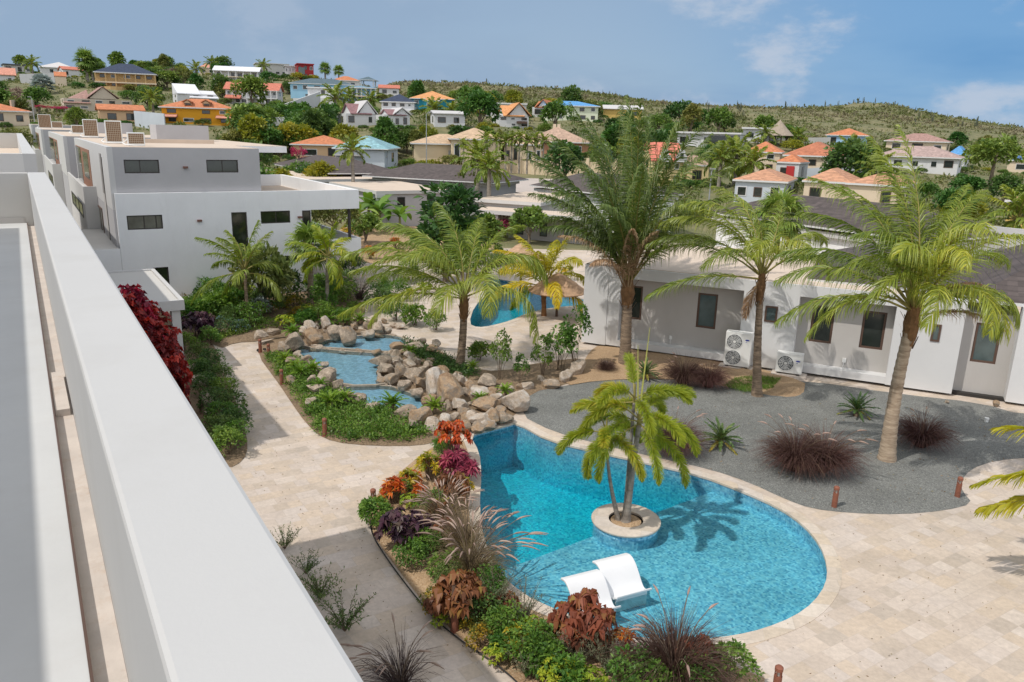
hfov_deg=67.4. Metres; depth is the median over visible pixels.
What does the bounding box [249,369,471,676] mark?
fallen leaves
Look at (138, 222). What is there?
window
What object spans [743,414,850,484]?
fountain grass
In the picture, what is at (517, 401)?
boulder
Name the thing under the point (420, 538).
garden shrub
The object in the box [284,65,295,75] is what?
hill house
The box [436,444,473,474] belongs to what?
garden shrub
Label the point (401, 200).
window
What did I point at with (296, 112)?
leafy tree
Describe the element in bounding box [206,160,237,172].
window
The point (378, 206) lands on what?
banana plant
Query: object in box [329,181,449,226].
villa
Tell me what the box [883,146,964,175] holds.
hill house
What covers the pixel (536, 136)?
feather palm
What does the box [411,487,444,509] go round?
garden shrub
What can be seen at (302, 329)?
boulder
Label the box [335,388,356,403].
fern
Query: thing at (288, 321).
garden shrub
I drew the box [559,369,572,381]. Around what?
boulder
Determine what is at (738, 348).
air conditioner
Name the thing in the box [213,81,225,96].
leafy tree
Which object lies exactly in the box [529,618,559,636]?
garden shrub
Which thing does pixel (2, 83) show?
leafy tree
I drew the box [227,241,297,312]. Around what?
leafy tree
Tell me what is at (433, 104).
feather palm
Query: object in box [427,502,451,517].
garden shrub
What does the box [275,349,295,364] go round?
fern
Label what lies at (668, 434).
fountain grass
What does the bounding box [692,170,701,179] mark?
window
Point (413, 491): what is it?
garden shrub
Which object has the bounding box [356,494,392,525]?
garden shrub
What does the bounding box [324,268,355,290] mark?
garden shrub
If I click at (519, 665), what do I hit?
garden shrub
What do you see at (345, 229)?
garden shrub
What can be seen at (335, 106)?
leafy tree
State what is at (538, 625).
garden shrub
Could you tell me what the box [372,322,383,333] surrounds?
boulder
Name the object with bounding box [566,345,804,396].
soil bed
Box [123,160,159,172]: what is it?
window
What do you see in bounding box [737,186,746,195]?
window
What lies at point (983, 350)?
window
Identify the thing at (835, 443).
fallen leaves
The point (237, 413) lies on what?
garden shrub
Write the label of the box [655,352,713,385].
fountain grass
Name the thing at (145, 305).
garden shrub
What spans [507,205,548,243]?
leafy tree
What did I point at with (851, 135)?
feather palm
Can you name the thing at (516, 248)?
thatch parasol
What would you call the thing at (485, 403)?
boulder
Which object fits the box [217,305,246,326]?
garden shrub
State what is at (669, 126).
leafy tree
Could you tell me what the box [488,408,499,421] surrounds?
boulder
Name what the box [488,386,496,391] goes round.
boulder
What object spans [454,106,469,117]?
leafy tree
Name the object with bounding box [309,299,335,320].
garden shrub
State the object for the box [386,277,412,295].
garden shrub
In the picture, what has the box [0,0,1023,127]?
sky
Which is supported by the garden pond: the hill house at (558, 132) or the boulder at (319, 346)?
the boulder at (319, 346)
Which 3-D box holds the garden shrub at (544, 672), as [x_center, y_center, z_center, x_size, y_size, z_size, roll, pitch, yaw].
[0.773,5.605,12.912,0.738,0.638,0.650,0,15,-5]
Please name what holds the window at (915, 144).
in the hill house at (919, 139)
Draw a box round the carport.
[107,269,184,359]
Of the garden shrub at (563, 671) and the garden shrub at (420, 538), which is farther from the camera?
the garden shrub at (420, 538)
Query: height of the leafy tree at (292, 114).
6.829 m
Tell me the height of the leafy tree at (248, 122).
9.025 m
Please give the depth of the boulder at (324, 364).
29.55 m
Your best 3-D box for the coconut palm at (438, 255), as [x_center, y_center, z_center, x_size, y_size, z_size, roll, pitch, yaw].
[-2.599,-1.980,29.933,7.937,6.517,6.860,2,15,0]
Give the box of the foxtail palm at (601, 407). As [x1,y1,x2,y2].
[554,329,700,522]
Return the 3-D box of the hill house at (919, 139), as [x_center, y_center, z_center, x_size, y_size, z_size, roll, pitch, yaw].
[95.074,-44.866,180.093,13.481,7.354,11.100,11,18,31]
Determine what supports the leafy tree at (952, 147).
on the ground at (534, 244)
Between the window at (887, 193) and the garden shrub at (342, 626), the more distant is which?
the window at (887, 193)
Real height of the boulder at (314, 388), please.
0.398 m
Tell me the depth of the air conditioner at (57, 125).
108.12 m
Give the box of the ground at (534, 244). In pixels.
[0,73,1023,250]
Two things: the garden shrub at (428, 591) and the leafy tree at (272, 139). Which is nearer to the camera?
the garden shrub at (428, 591)
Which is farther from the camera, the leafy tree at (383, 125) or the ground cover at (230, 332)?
the leafy tree at (383, 125)
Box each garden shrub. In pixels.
[117,283,164,340]
[123,293,161,355]
[130,283,168,329]
[140,318,192,404]
[144,304,184,387]
[180,298,207,325]
[181,311,215,339]
[182,293,200,299]
[182,331,200,352]
[183,295,217,315]
[184,342,211,359]
[187,357,209,373]
[189,289,210,298]
[189,358,216,374]
[190,371,220,394]
[193,276,219,292]
[195,386,230,410]
[196,279,223,293]
[197,325,222,344]
[197,348,226,366]
[201,287,240,316]
[201,400,237,419]
[201,412,235,442]
[205,362,235,384]
[208,294,228,314]
[209,315,239,334]
[209,376,240,397]
[209,415,247,443]
[210,425,247,456]
[211,281,248,305]
[216,387,248,411]
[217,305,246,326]
[218,404,253,427]
[224,417,253,443]
[227,319,249,333]
[234,288,252,306]
[234,300,269,328]
[248,288,285,313]
[251,293,272,315]
[253,301,278,313]
[259,268,309,306]
[270,523,301,548]
[274,314,294,328]
[282,292,307,309]
[286,547,324,573]
[287,303,305,314]
[292,307,316,325]
[295,562,344,598]
[301,272,332,292]
[307,281,339,308]
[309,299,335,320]
[310,585,375,631]
[315,278,342,297]
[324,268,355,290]
[331,281,360,303]
[333,307,356,325]
[338,254,366,274]
[341,224,355,234]
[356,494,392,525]
[362,245,374,258]
[362,284,392,309]
[363,276,392,294]
[373,507,425,545]
[373,508,402,532]
[377,475,408,504]
[379,297,405,320]
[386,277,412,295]
[389,237,400,248]
[390,477,413,496]
[391,536,431,567]
[397,525,431,553]
[398,302,426,325]
[398,467,421,491]
[399,259,422,280]
[399,492,420,508]
[403,469,422,486]
[410,482,426,497]
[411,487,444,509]
[413,450,441,480]
[416,585,434,615]
[419,529,447,553]
[420,513,436,534]
[422,308,446,329]
[423,594,448,620]
[424,464,443,475]
[425,546,462,577]
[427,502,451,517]
[430,437,445,450]
[430,560,463,589]
[430,613,448,629]
[432,568,491,621]
[433,439,453,454]
[433,471,469,501]
[433,517,452,536]
[434,419,472,452]
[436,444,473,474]
[436,496,454,509]
[450,455,481,479]
[459,586,504,626]
[459,614,484,632]
[464,617,498,652]
[466,340,490,360]
[466,477,475,497]
[473,563,506,591]
[479,558,526,604]
[481,598,526,635]
[482,642,510,669]
[485,246,507,262]
[485,626,518,655]
[488,327,511,379]
[492,590,520,618]
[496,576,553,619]
[499,218,512,238]
[500,615,556,664]
[502,622,527,653]
[506,636,538,673]
[513,352,529,382]
[516,614,542,645]
[517,631,568,679]
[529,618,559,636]
[530,334,554,374]
[537,655,574,681]
[545,321,578,369]
[545,615,609,662]
[546,650,588,681]
[547,587,617,653]
[557,262,573,273]
[558,303,592,361]
[573,664,609,681]
[576,620,632,673]
[587,634,615,656]
[602,642,656,681]
[606,625,637,656]
[626,656,677,681]
[671,650,721,681]
[675,633,716,663]
[708,637,764,681]
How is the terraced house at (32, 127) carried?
on the ground at (534, 244)
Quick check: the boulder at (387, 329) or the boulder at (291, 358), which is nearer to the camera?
the boulder at (291, 358)
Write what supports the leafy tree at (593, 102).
on the ground at (534, 244)
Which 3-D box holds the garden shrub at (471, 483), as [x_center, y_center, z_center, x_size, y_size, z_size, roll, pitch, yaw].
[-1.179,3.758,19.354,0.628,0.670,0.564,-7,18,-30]
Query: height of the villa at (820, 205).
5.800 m
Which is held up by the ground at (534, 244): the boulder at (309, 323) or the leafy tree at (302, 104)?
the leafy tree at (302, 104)
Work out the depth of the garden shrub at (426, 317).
35.57 m
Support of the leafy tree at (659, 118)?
on the ground at (534, 244)
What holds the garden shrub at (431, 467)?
on the planting bed at (418, 578)
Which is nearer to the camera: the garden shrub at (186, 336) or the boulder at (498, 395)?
the boulder at (498, 395)
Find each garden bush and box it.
[0,122,12,126]
[68,81,85,86]
[88,82,105,86]
[121,84,136,89]
[121,120,134,123]
[151,86,163,90]
[192,118,211,125]
[217,98,233,103]
[282,154,296,159]
[289,72,304,77]
[376,94,388,99]
[394,124,404,129]
[398,158,416,164]
[404,125,416,128]
[414,159,442,163]
[437,153,464,164]
[674,180,693,187]
[680,179,692,185]
[691,179,708,186]
[914,167,927,172]
[968,166,979,170]
[997,169,1011,172]
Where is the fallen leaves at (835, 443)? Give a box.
[571,390,1003,502]
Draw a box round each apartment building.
[0,133,37,172]
[0,172,362,681]
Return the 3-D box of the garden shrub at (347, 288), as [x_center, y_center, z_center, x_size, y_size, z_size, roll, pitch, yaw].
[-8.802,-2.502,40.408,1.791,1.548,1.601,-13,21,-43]
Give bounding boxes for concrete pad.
[718,362,806,379]
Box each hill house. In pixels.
[0,67,15,80]
[0,104,31,125]
[1,63,33,73]
[38,62,70,72]
[53,71,66,86]
[57,66,83,77]
[60,86,131,110]
[93,63,157,90]
[95,104,145,123]
[158,99,233,125]
[172,83,218,101]
[199,63,210,73]
[212,66,261,79]
[223,82,284,103]
[253,62,289,74]
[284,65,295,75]
[289,78,354,97]
[289,135,344,157]
[293,87,342,103]
[294,63,313,78]
[332,136,400,167]
[336,76,359,85]
[337,100,377,126]
[345,86,376,101]
[376,107,411,128]
[378,84,399,95]
[379,94,418,113]
[409,91,454,109]
[409,134,451,163]
[423,97,439,108]
[429,110,466,126]
[448,128,503,164]
[483,103,526,116]
[492,102,531,128]
[501,133,541,160]
[532,99,551,116]
[532,124,589,154]
[542,101,600,121]
[602,105,643,118]
[643,142,686,184]
[676,131,746,148]
[682,155,708,182]
[732,168,797,202]
[742,127,776,142]
[745,141,784,171]
[775,154,809,182]
[782,142,845,167]
[802,168,859,198]
[825,128,868,143]
[845,172,916,203]
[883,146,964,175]
[884,133,952,150]
[951,146,970,165]
[1004,199,1023,228]
[1007,155,1023,172]
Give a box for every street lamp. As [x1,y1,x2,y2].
[426,112,428,161]
[707,168,715,209]
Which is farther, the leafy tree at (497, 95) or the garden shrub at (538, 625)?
the leafy tree at (497, 95)
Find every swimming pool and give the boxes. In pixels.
[462,420,841,645]
[467,278,583,328]
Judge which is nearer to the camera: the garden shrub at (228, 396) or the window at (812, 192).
the garden shrub at (228, 396)
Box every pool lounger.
[561,569,620,616]
[592,553,651,611]
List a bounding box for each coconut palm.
[190,220,282,321]
[336,201,547,366]
[489,234,584,315]
[514,94,745,364]
[643,185,833,397]
[773,124,1023,462]
[969,425,1023,519]
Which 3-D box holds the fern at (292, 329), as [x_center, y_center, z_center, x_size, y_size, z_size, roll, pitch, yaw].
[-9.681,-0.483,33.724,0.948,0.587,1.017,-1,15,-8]
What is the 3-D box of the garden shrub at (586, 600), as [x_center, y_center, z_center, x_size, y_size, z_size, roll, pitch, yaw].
[1.291,5.043,13.682,1.196,1.391,1.183,-3,16,-15]
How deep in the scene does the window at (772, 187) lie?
85.68 m
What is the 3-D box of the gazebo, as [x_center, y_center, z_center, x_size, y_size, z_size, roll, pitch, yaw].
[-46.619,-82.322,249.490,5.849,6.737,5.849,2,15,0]
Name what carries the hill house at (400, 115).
on the ground at (534, 244)
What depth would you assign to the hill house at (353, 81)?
282.13 m
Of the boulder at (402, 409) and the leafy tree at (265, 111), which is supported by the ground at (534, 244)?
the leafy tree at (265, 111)
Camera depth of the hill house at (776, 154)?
122.14 m
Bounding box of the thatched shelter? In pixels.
[768,120,792,144]
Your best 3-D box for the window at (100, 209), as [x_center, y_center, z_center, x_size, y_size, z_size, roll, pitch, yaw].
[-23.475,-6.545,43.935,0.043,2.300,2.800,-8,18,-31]
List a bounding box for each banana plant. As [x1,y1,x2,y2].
[336,203,382,232]
[359,192,389,215]
[359,194,398,229]
[380,202,417,226]
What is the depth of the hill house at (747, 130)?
156.30 m
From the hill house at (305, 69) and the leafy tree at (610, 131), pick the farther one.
the hill house at (305, 69)
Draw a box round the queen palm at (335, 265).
[285,221,356,303]
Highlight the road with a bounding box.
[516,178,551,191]
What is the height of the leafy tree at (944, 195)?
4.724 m
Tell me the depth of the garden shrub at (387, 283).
42.79 m
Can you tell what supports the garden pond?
in the planting bed at (551, 371)
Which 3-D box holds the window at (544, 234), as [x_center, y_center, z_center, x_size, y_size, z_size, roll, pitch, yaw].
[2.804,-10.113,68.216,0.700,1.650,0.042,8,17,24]
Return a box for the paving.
[168,248,1023,681]
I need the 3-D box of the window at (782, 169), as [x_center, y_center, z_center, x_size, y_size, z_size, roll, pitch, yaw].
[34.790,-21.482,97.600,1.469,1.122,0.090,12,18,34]
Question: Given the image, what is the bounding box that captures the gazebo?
[357,77,378,87]
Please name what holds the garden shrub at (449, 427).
on the planting bed at (418, 578)
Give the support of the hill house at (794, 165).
on the ground at (534, 244)
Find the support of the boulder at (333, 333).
on the garden pond
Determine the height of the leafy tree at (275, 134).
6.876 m
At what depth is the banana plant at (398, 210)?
68.33 m
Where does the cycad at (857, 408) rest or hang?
on the gravel bed at (913, 469)
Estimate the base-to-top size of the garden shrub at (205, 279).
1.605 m
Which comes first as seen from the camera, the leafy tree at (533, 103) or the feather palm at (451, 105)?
the feather palm at (451, 105)
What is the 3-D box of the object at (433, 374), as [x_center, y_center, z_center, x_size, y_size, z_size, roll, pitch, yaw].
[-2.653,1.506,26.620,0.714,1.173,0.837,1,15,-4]
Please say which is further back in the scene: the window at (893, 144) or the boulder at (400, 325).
the window at (893, 144)
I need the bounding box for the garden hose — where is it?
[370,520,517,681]
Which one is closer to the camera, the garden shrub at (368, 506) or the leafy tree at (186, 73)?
the garden shrub at (368, 506)
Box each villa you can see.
[266,155,388,183]
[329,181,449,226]
[362,163,528,215]
[475,192,591,244]
[530,172,683,232]
[581,242,1023,404]
[711,194,1002,255]
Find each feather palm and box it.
[20,55,42,73]
[137,87,165,112]
[186,60,205,75]
[203,55,218,74]
[255,58,271,70]
[316,81,353,113]
[332,132,370,181]
[342,87,362,103]
[359,88,381,106]
[419,96,448,119]
[442,100,458,110]
[450,135,507,206]
[455,137,469,164]
[464,147,516,196]
[475,130,493,163]
[487,132,506,162]
[495,133,513,172]
[504,130,520,173]
[509,129,527,173]
[518,132,536,173]
[525,131,545,159]
[534,132,552,157]
[698,137,748,187]
[713,132,763,183]
[731,142,776,177]
[751,122,778,143]
[785,126,813,147]
[829,132,870,164]
[852,150,902,177]
[974,184,1023,228]
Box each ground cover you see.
[210,298,361,341]
[263,349,340,417]
[301,385,438,442]
[397,335,480,377]
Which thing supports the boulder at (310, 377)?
on the planting bed at (551, 371)
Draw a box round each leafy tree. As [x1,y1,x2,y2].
[0,81,8,90]
[0,88,14,101]
[0,127,35,143]
[2,95,31,110]
[4,86,24,98]
[12,54,27,64]
[21,85,53,113]
[62,106,87,124]
[78,58,106,76]
[79,71,94,79]
[106,51,126,65]
[117,90,132,98]
[128,86,165,109]
[132,60,153,68]
[135,84,152,90]
[144,60,157,66]
[144,67,162,82]
[147,65,162,70]
[153,70,183,89]
[156,53,170,65]
[156,54,174,66]
[171,78,182,83]
[172,120,185,124]
[173,63,185,67]
[173,66,191,83]
[186,73,205,88]
[206,73,231,97]
[209,63,220,73]
[212,55,234,65]
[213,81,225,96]
[214,135,244,141]
[219,128,245,141]
[224,102,284,128]
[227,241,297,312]
[229,73,268,104]
[234,115,277,130]
[237,112,267,142]
[242,138,274,168]
[248,125,283,154]
[252,76,273,82]
[258,71,275,80]
[258,127,282,145]
[260,162,276,174]
[263,103,284,117]
[268,99,286,106]
[270,167,293,175]
[272,121,307,151]
[273,127,293,146]
[274,103,298,114]
[277,115,302,125]
[281,123,321,146]
[282,81,289,93]
[282,160,309,170]
[283,107,306,116]
[283,112,301,122]
[286,122,319,146]
[287,110,303,113]
[288,100,311,108]
[290,146,307,158]
[294,163,311,172]
[296,107,333,134]
[300,108,324,133]
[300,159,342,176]
[311,113,337,130]
[311,208,362,229]
[318,102,341,114]
[319,106,338,124]
[329,123,358,138]
[345,211,385,242]
[371,116,399,145]
[397,128,412,153]
[407,79,425,97]
[407,129,424,145]
[411,178,488,281]
[419,125,438,137]
[444,228,482,280]
[448,88,465,100]
[448,124,466,134]
[448,169,475,199]
[454,85,484,98]
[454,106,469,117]
[456,89,502,122]
[473,211,505,263]
[475,122,494,131]
[479,125,494,134]
[489,90,503,102]
[503,89,522,102]
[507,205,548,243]
[526,101,538,111]
[537,123,551,131]
[539,99,572,125]
[542,139,584,176]
[560,84,583,101]
[583,100,602,115]
[588,138,617,156]
[591,141,616,161]
[598,100,614,114]
[600,120,639,161]
[604,117,622,134]
[617,134,642,153]
[618,148,639,171]
[623,110,634,120]
[637,128,668,146]
[638,116,656,129]
[647,112,675,127]
[661,122,676,129]
[662,99,697,128]
[674,119,704,131]
[680,102,703,131]
[694,108,710,125]
[695,144,719,169]
[704,106,732,131]
[715,112,736,131]
[751,114,775,127]
[776,124,796,140]
[781,139,803,149]
[818,136,882,173]
[853,171,875,177]
[917,182,941,201]
[930,186,978,218]
[936,200,988,219]
[947,131,968,145]
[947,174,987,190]
[949,145,965,151]
[959,133,1023,185]
[975,134,993,148]
[986,172,1023,201]
[1012,184,1023,195]
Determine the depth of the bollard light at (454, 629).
14.26 m
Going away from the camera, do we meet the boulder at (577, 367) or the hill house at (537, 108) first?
the boulder at (577, 367)
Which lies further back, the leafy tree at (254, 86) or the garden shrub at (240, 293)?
the leafy tree at (254, 86)
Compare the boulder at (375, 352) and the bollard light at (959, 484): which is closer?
the bollard light at (959, 484)
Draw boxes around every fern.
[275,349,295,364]
[281,323,300,335]
[286,358,302,370]
[287,361,311,377]
[302,358,322,374]
[310,376,328,389]
[315,311,338,324]
[315,389,344,409]
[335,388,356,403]
[351,311,369,323]
[377,390,409,411]
[401,344,417,353]
[421,394,446,412]
[465,359,478,369]
[471,391,487,400]
[494,382,515,394]
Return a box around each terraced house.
[29,124,70,141]
[32,127,71,172]
[44,122,150,215]
[68,124,360,297]
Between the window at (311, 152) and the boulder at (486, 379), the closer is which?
the boulder at (486, 379)
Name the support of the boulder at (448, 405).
on the planting bed at (551, 371)
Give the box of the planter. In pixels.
[591,503,660,550]
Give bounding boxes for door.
[231,212,247,250]
[302,210,310,250]
[786,166,794,176]
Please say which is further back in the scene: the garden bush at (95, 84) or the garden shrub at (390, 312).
the garden bush at (95, 84)
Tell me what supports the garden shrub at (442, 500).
on the planting bed at (418, 578)
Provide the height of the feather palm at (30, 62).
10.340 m
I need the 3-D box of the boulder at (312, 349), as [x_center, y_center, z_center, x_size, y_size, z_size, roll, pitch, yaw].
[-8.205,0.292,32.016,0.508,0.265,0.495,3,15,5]
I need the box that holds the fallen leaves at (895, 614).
[767,511,1011,677]
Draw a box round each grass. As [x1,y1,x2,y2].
[340,613,448,681]
[345,275,379,299]
[403,472,484,526]
[413,493,505,553]
[418,506,548,590]
[593,357,619,372]
[598,584,760,681]
[636,406,715,463]
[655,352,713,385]
[682,357,738,391]
[724,375,779,391]
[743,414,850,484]
[773,417,878,483]
[878,404,968,455]
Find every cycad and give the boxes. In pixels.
[630,357,659,379]
[699,416,743,454]
[837,391,880,421]
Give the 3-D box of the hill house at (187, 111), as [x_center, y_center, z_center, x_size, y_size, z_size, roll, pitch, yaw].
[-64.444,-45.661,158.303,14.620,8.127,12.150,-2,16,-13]
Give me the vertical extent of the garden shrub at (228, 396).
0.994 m
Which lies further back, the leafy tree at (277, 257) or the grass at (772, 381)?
the leafy tree at (277, 257)
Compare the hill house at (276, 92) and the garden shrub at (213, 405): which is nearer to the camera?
the garden shrub at (213, 405)
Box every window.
[16,115,23,121]
[48,170,53,185]
[71,191,83,217]
[98,205,104,232]
[107,113,116,119]
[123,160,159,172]
[126,113,133,119]
[126,215,162,229]
[153,267,169,283]
[167,109,175,112]
[168,117,175,121]
[183,118,193,121]
[202,110,209,113]
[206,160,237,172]
[261,211,289,223]
[304,149,316,155]
[328,148,334,155]
[348,116,354,122]
[368,116,372,122]
[397,197,404,212]
[438,117,445,122]
[454,143,459,156]
[513,148,517,159]
[517,218,523,234]
[540,221,546,236]
[632,286,642,319]
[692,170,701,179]
[696,293,717,328]
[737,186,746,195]
[753,187,761,196]
[764,305,777,322]
[766,154,774,158]
[769,186,778,196]
[780,167,786,173]
[808,159,816,165]
[809,187,820,196]
[809,305,834,343]
[859,310,887,349]
[879,191,890,202]
[891,143,900,148]
[893,159,902,165]
[912,143,922,145]
[930,161,936,166]
[930,324,941,341]
[943,160,953,167]
[970,322,999,363]
[1015,164,1023,169]
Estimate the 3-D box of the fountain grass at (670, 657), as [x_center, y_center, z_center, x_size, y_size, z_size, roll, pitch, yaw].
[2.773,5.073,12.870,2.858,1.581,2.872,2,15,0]
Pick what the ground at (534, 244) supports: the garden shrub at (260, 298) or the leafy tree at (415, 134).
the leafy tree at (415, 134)
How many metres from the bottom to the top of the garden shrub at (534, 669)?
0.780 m
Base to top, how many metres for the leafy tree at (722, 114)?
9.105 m
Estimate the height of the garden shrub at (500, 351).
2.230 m
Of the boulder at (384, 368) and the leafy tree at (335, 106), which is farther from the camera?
the leafy tree at (335, 106)
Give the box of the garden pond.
[295,334,429,408]
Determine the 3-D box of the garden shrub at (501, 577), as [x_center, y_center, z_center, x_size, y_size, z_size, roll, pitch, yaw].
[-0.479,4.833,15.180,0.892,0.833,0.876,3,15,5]
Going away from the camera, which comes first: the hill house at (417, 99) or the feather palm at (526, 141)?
the feather palm at (526, 141)
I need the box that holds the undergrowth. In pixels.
[0,71,1023,225]
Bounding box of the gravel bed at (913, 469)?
[523,379,1023,513]
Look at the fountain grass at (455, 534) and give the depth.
16.78 m
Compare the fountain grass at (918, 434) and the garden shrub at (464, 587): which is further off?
the fountain grass at (918, 434)
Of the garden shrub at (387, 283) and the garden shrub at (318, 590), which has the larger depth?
the garden shrub at (387, 283)
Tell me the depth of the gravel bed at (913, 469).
24.20 m
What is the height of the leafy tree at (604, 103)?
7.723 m
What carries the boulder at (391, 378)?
on the garden pond
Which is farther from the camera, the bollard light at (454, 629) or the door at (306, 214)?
the door at (306, 214)
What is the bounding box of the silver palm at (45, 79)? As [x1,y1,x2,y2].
[28,73,55,89]
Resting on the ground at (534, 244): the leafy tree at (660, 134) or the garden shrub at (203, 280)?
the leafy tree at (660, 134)
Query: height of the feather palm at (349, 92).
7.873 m
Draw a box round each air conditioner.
[37,114,51,127]
[51,122,62,127]
[69,125,83,133]
[80,119,98,136]
[101,120,122,143]
[122,132,144,145]
[723,329,753,368]
[775,350,803,375]
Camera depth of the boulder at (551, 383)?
28.05 m
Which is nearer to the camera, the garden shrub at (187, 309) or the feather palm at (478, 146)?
the garden shrub at (187, 309)
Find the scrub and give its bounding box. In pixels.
[277,78,1023,144]
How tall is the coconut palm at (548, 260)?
4.810 m
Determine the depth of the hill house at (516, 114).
173.00 m
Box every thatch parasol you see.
[505,243,540,291]
[528,273,583,316]
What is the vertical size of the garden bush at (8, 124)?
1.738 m
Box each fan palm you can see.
[71,46,97,82]
[83,59,99,81]
[282,220,337,303]
[318,60,331,78]
[333,64,343,77]
[744,183,812,247]
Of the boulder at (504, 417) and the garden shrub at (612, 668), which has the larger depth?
the boulder at (504, 417)
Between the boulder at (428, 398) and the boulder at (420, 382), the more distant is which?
the boulder at (420, 382)
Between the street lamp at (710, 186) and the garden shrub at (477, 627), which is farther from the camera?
the street lamp at (710, 186)
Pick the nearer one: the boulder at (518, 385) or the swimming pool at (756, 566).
the swimming pool at (756, 566)
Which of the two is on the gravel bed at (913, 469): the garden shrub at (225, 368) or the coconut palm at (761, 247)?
the coconut palm at (761, 247)
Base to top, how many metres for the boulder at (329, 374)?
0.663 m
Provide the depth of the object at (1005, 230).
46.06 m
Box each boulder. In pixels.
[191,375,207,387]
[199,391,213,412]
[254,330,268,339]
[267,328,280,335]
[277,341,289,351]
[285,332,304,351]
[285,356,300,362]
[286,375,295,384]
[299,326,306,335]
[302,354,313,362]
[303,327,323,345]
[304,320,316,327]
[305,397,317,406]
[306,384,325,394]
[307,374,315,382]
[309,346,318,351]
[315,344,323,349]
[317,367,336,385]
[320,315,330,328]
[320,361,328,367]
[327,325,339,340]
[330,379,342,388]
[338,326,356,345]
[351,324,357,330]
[353,393,366,401]
[360,329,374,337]
[365,402,379,408]
[368,354,391,364]
[371,349,382,355]
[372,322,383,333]
[375,333,384,337]
[375,377,384,383]
[378,363,394,373]
[383,325,391,333]
[384,373,399,384]
[389,341,405,349]
[391,349,401,357]
[391,355,399,365]
[392,404,416,417]
[395,323,405,328]
[395,362,406,376]
[397,380,411,391]
[403,351,415,358]
[403,358,415,367]
[404,367,423,383]
[406,341,423,348]
[408,406,432,424]
[408,419,417,427]
[409,388,423,397]
[412,357,420,364]
[416,338,426,343]
[416,376,425,388]
[418,365,428,371]
[421,394,436,406]
[423,360,432,367]
[424,416,438,430]
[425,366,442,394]
[426,344,437,351]
[432,339,440,346]
[437,365,449,371]
[437,372,464,404]
[439,413,450,424]
[441,399,453,410]
[450,412,458,420]
[451,398,468,409]
[457,374,465,384]
[457,407,470,416]
[458,420,471,430]
[461,411,470,422]
[462,387,468,395]
[464,379,477,390]
[466,410,475,423]
[468,412,490,422]
[470,385,488,398]
[471,421,485,433]
[472,396,496,411]
[477,373,496,385]
[481,419,496,425]
[485,421,495,430]
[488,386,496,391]
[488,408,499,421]
[490,393,502,398]
[495,405,506,411]
[498,411,510,424]
[500,389,529,411]
[516,383,522,388]
[521,382,533,388]
[537,375,544,380]
[543,379,559,388]
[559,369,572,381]
[570,359,585,374]
[993,400,999,406]
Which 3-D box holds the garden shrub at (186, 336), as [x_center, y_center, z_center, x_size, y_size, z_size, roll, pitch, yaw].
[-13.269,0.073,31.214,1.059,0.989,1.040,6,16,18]
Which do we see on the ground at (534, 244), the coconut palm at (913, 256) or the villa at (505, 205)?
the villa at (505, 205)
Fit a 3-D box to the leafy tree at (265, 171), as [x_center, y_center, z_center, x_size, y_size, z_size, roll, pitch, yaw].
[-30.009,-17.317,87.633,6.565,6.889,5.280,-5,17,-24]
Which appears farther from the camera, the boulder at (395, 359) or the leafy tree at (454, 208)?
the leafy tree at (454, 208)
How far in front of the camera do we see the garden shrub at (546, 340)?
29.14 m
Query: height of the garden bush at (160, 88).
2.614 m
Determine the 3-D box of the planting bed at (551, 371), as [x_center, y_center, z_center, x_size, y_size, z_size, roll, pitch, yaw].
[-5.099,1.303,28.930,13.972,0.100,11.747,8,16,21]
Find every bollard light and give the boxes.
[258,339,261,352]
[266,343,269,356]
[279,369,283,384]
[322,418,326,436]
[370,488,375,496]
[450,604,458,633]
[773,664,783,681]
[831,485,839,507]
[954,476,963,497]
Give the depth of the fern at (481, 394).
26.01 m
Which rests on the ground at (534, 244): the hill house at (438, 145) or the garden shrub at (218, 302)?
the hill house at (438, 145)
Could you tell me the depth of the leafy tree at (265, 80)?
224.96 m
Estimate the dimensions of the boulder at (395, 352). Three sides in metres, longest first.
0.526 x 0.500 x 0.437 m
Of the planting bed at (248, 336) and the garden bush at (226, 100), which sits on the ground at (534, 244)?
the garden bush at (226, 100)
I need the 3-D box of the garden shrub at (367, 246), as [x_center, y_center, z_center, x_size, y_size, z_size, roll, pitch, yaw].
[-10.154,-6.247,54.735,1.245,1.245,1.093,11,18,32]
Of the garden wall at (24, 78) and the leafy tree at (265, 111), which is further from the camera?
the garden wall at (24, 78)
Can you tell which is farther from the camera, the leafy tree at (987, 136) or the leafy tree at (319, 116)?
the leafy tree at (987, 136)
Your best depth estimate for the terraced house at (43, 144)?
94.97 m
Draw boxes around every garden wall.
[9,100,36,115]
[19,73,54,83]
[134,111,165,128]
[272,117,284,125]
[285,91,320,107]
[500,156,622,175]
[776,137,830,143]
[806,167,861,177]
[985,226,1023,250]
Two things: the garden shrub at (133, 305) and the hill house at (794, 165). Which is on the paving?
the garden shrub at (133, 305)
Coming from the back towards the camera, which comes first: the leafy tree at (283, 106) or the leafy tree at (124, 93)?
the leafy tree at (124, 93)
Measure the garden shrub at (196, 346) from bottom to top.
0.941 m
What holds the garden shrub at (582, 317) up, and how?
on the planting bed at (551, 371)
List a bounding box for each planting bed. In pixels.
[159,312,246,466]
[181,284,364,346]
[259,328,576,445]
[339,226,493,262]
[368,440,764,681]
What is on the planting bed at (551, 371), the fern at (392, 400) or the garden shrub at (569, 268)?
the fern at (392, 400)
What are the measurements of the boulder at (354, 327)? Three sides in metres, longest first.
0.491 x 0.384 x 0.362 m
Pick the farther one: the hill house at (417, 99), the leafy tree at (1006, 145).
the hill house at (417, 99)
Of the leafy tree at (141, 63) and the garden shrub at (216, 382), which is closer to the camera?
the garden shrub at (216, 382)
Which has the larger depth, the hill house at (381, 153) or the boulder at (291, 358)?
the hill house at (381, 153)

